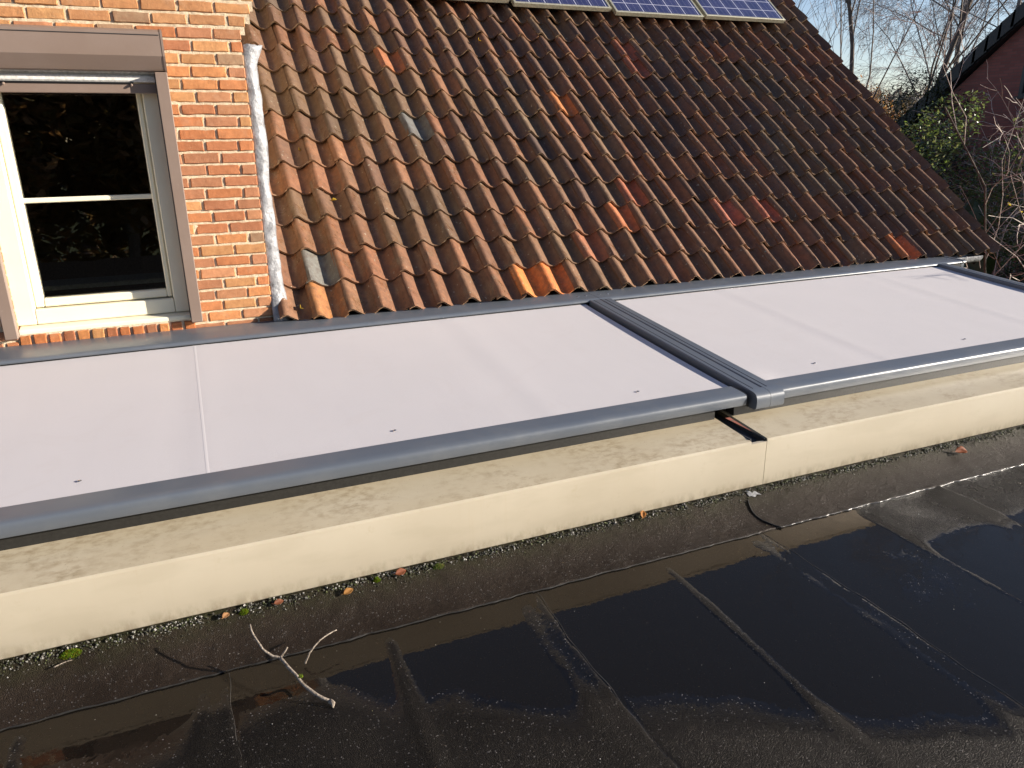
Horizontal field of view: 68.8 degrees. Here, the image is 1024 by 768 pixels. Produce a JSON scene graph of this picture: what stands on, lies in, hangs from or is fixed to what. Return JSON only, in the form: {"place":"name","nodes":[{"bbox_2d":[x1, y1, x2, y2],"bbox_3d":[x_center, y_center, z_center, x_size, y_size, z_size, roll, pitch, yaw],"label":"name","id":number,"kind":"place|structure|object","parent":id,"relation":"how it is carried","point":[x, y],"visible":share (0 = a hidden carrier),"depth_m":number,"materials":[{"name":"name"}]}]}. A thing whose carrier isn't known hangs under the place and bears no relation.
{"place":"outdoors","nodes":[
{"label":"outdoors","id":0,"kind":"place"},
{"bbox_2d":[0,424,1023,767],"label":"flat roof","id":1,"kind":"structure","parent":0,"point":[920,500],"depth_m":2.27,"materials":[{"name":"black rubber"}]},
{"bbox_2d":[59,648,82,659],"bbox_3d":[-1.385,0.844,2.346,0.070,0.029,0.036,-8,20,-22],"label":"moss cushion","id":2,"kind":"object","parent":1,"relation":"on","point":[72,650],"visible":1,"depth_m":2.34,"materials":[{"name":"green plant"}]},
{"bbox_2d":[220,613,228,618],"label":"fallen leaf","id":3,"kind":"object","parent":1,"relation":"on","point":[224,615],"visible":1,"depth_m":2.51,"materials":[{"name":"orange plant"}]},
{"bbox_2d":[239,608,248,615],"bbox_3d":[-0.911,0.773,2.541,0.037,0.022,0.025,-8,20,-22],"label":"moss cushion","id":4,"kind":"object","parent":1,"relation":"on","point":[242,611],"visible":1,"depth_m":2.54,"materials":[{"name":"green plant"}]},
{"bbox_2d":[271,599,283,604],"bbox_3d":[-0.807,0.749,2.572,0.043,0.012,0.020,-8,20,-22],"label":"fallen leaf","id":5,"kind":"object","parent":1,"relation":"on","point":[278,601],"visible":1,"depth_m":2.58,"materials":[{"name":"plant"}]},
{"bbox_2d":[249,624,334,707],"bbox_3d":[-0.667,0.848,2.276,0.374,0.135,0.055,12,22,34],"label":"forked stick","id":6,"kind":"object","parent":1,"relation":"on","point":[303,684],"visible":1,"depth_m":2.25,"materials":[{"name":"beige wood"}]},
{"bbox_2d":[342,588,352,594],"bbox_3d":[-0.583,0.732,2.642,0.048,0.014,0.024,-8,20,-22],"label":"fallen leaf","id":7,"kind":"object","parent":1,"relation":"on","point":[347,591],"visible":1,"depth_m":2.65,"materials":[{"name":"orange plant"}]},
{"bbox_2d":[0,412,766,659],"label":"edge capping","id":8,"kind":"object","parent":1,"relation":"on","point":[57,593],"visible":0.71,"depth_m":2.68,"materials":[{"name":"beige metal"}]},
{"bbox_2d":[394,568,405,574],"bbox_3d":[-0.412,0.687,2.734,0.055,0.017,0.024,-8,20,-22],"label":"fallen leaf","id":9,"kind":"object","parent":1,"relation":"on","point":[400,571],"visible":1,"depth_m":2.74,"materials":[{"name":"plant"}]},
{"bbox_2d":[433,563,443,569],"bbox_3d":[-0.274,0.681,2.797,0.049,0.022,0.031,-8,20,-22],"label":"moss cushion","id":10,"kind":"object","parent":1,"relation":"on","point":[438,566],"visible":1,"depth_m":2.79,"materials":[{"name":"green plant"}]},
{"bbox_2d":[0,509,1023,767],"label":"puddle water","id":11,"kind":"structure","parent":1,"relation":"on","point":[648,629],"depth_m":2.44,"materials":[{"name":"black liquid"}]},
{"bbox_2d":[304,629,336,663],"bbox_3d":[-0.613,0.843,2.398,0.010,0.060,0.129,15,24,39],"label":"twig","id":12,"kind":"object","parent":11,"relation":"on","point":[311,650],"visible":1,"depth_m":2.38,"materials":[{"name":"beige wood"}]},
{"bbox_2d":[0,425,1023,677],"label":"grit line","id":13,"kind":"object","parent":1,"relation":"on","point":[494,549],"visible":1,"depth_m":2.88,"materials":[{"name":"gravel"}]},
{"bbox_2d":[640,510,645,518],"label":"fallen leaf","id":14,"kind":"object","parent":1,"relation":"on","point":[643,513],"visible":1,"depth_m":3.13,"materials":[{"name":"orange plant"}]},
{"bbox_2d":[719,362,1023,483],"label":"edge capping","id":15,"kind":"object","parent":1,"relation":"on","point":[816,436],"visible":0.78,"depth_m":3.66,"materials":[{"name":"beige metal"}]},
{"bbox_2d":[955,446,966,452],"bbox_3d":[2.246,0.331,3.745,0.084,0.031,0.039,1,18,6],"label":"fallen leaf","id":16,"kind":"object","parent":1,"relation":"on","point":[961,449],"visible":1,"depth_m":3.76,"materials":[{"name":"plant"}]},
{"bbox_2d":[793,0,1017,114],"label":"sky","id":17,"kind":"structure","parent":0,"point":[836,45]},
{"label":"ground","id":18,"kind":"structure","parent":0,"visible":0},
{"bbox_2d":[0,0,1000,430],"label":"brick house","id":19,"kind":"structure","parent":18,"relation":"on","point":[446,156],"depth_m":5.72,"materials":[{"name":"red brick"}]},
{"bbox_2d":[0,72,190,334],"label":"window","id":20,"kind":"structure","parent":19,"relation":"in","point":[96,310],"depth_m":3.98,"materials":[{"name":"beige paint"}]},
{"bbox_2d":[0,24,202,339],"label":"roller shutter","id":21,"kind":"object","parent":19,"relation":"attached to","point":[40,59],"visible":1,"depth_m":3.66,"materials":[{"name":"brown metal"}]},
{"bbox_2d":[460,0,508,2],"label":"solar panel","id":22,"kind":"object","parent":19,"relation":"attached to","point":[500,1],"visible":1,"depth_m":6.65,"materials":[{"name":"beige glass"}]},
{"bbox_2d":[0,355,1023,550],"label":"glass roof","id":23,"kind":"structure","parent":19,"relation":"attached to","point":[13,542],"depth_m":2.96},
{"bbox_2d":[0,290,770,538],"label":"sunscreen","id":24,"kind":"object","parent":23,"relation":"on","point":[99,429],"visible":1,"depth_m":3.42,"materials":[{"name":"white fabric"}]},
{"bbox_2d":[582,255,1023,406],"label":"sunscreen","id":25,"kind":"object","parent":23,"relation":"on","point":[779,336],"visible":0.99,"depth_m":4.67,"materials":[{"name":"white fabric"}]},
{"bbox_2d":[510,0,611,11],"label":"solar panel","id":26,"kind":"object","parent":19,"relation":"attached to","point":[595,5],"visible":1,"depth_m":6.91,"materials":[{"name":"blue glass"}]},
{"bbox_2d":[607,0,703,19],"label":"solar panel","id":27,"kind":"object","parent":19,"relation":"attached to","point":[681,9],"visible":1,"depth_m":7.28,"materials":[{"name":"blue glass"}]},
{"bbox_2d":[692,0,784,22],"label":"solar panel","id":28,"kind":"object","parent":19,"relation":"attached to","point":[753,10],"visible":1,"depth_m":7.69,"materials":[{"name":"blue glass"}]},
{"bbox_2d":[950,254,982,262],"bbox_3d":[3.846,-1.063,6.408,0.393,0.062,0.110,-8,20,-22],"label":"gutter","id":29,"kind":"object","parent":19,"relation":"attached to","point":[969,258],"visible":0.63,"depth_m":6.42,"materials":[{"name":"grey metal"}]},
{"bbox_2d":[798,0,846,42],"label":"bare tree","id":30,"kind":"object","parent":18,"relation":"on","point":[821,9],"visible":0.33,"depth_m":19.05,"materials":[{"name":"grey plant"}]},
{"bbox_2d":[858,74,900,118],"bbox_3d":[14.285,-9.041,30.610,5.234,6.811,4.621,-15,23,-38],"label":"autumn bush","id":31,"kind":"object","parent":18,"relation":"on","point":[880,99],"visible":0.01,"depth_m":29.24,"materials":[{"name":"brown plant"}]},
{"bbox_2d":[814,0,948,98],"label":"bare tree","id":32,"kind":"object","parent":18,"relation":"on","point":[851,30],"visible":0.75,"depth_m":17.94,"materials":[{"name":"brown plant"}]},
{"bbox_2d":[870,85,927,120],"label":"wood","id":33,"kind":"object","parent":18,"relation":"on","point":[911,101],"depth_m":70.16,"materials":[{"name":"brown plant"}]},
{"bbox_2d":[811,0,1022,116],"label":"bare tree","id":34,"kind":"object","parent":18,"relation":"on","point":[884,28],"visible":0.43,"depth_m":26.44,"materials":[{"name":"brown plant"}]},
{"bbox_2d":[832,24,1023,281],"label":"bare shrub","id":35,"kind":"object","parent":18,"relation":"on","point":[1015,238],"visible":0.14,"depth_m":12.05,"materials":[{"name":"brown plant"}]},
{"bbox_2d":[874,67,983,202],"bbox_3d":[9.128,-4.102,17.167,2.827,5.903,2.588,0,18,2],"label":"evergreen bush","id":36,"kind":"object","parent":18,"relation":"on","point":[895,110],"visible":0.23,"depth_m":16.41,"materials":[{"name":"green plant"}]},
{"bbox_2d":[846,0,1023,109],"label":"bare tree","id":37,"kind":"object","parent":18,"relation":"on","point":[1018,4],"visible":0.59,"depth_m":24.24,"materials":[{"name":"brown plant"}]},
{"bbox_2d":[862,0,1023,281],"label":"bare shrub","id":38,"kind":"object","parent":18,"relation":"on","point":[977,171],"visible":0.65,"depth_m":8.51,"materials":[{"name":"brown plant"}]},
{"bbox_2d":[891,0,1022,91],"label":"bare tree","id":39,"kind":"object","parent":18,"relation":"on","point":[962,18],"visible":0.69,"depth_m":19.00,"materials":[{"name":"brown plant"}]},
{"bbox_2d":[894,0,1021,56],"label":"bare tree","id":40,"kind":"object","parent":18,"relation":"on","point":[952,21],"visible":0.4,"depth_m":23.76,"materials":[{"name":"brown plant"}]},
{"bbox_2d":[896,2,1023,282],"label":"neighbour house","id":41,"kind":"structure","parent":18,"relation":"on","point":[1000,48],"depth_m":16.89,"materials":[{"name":"red brick"}]},
{"bbox_2d":[1014,66,1023,98],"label":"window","id":42,"kind":"structure","parent":41,"relation":"in","point":[1021,88],"depth_m":16.26,"materials":[{"name":"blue glass"}]},
{"bbox_2d":[900,90,1023,281],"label":"laurel bush","id":43,"kind":"object","parent":18,"relation":"on","point":[991,262],"visible":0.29,"depth_m":10.41,"materials":[{"name":"green plant"}]},
{"bbox_2d":[920,107,1010,239],"bbox_3d":[8.240,-2.962,15.187,2.501,4.993,3.477,-37,40,-61],"label":"evergreen bush","id":44,"kind":"object","parent":18,"relation":"on","point":[960,173],"visible":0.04,"depth_m":14.35,"materials":[{"name":"green plant"}]},
{"bbox_2d":[912,0,1023,100],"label":"bare tree","id":45,"kind":"object","parent":18,"relation":"on","point":[975,27],"visible":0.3,"depth_m":22.86,"materials":[{"name":"brown plant"}]},
{"bbox_2d":[996,229,1023,282],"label":"evergreen bush","id":46,"kind":"object","parent":18,"relation":"on","point":[1022,281],"visible":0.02,"depth_m":10.63,"materials":[{"name":"green plant"}]}
]}

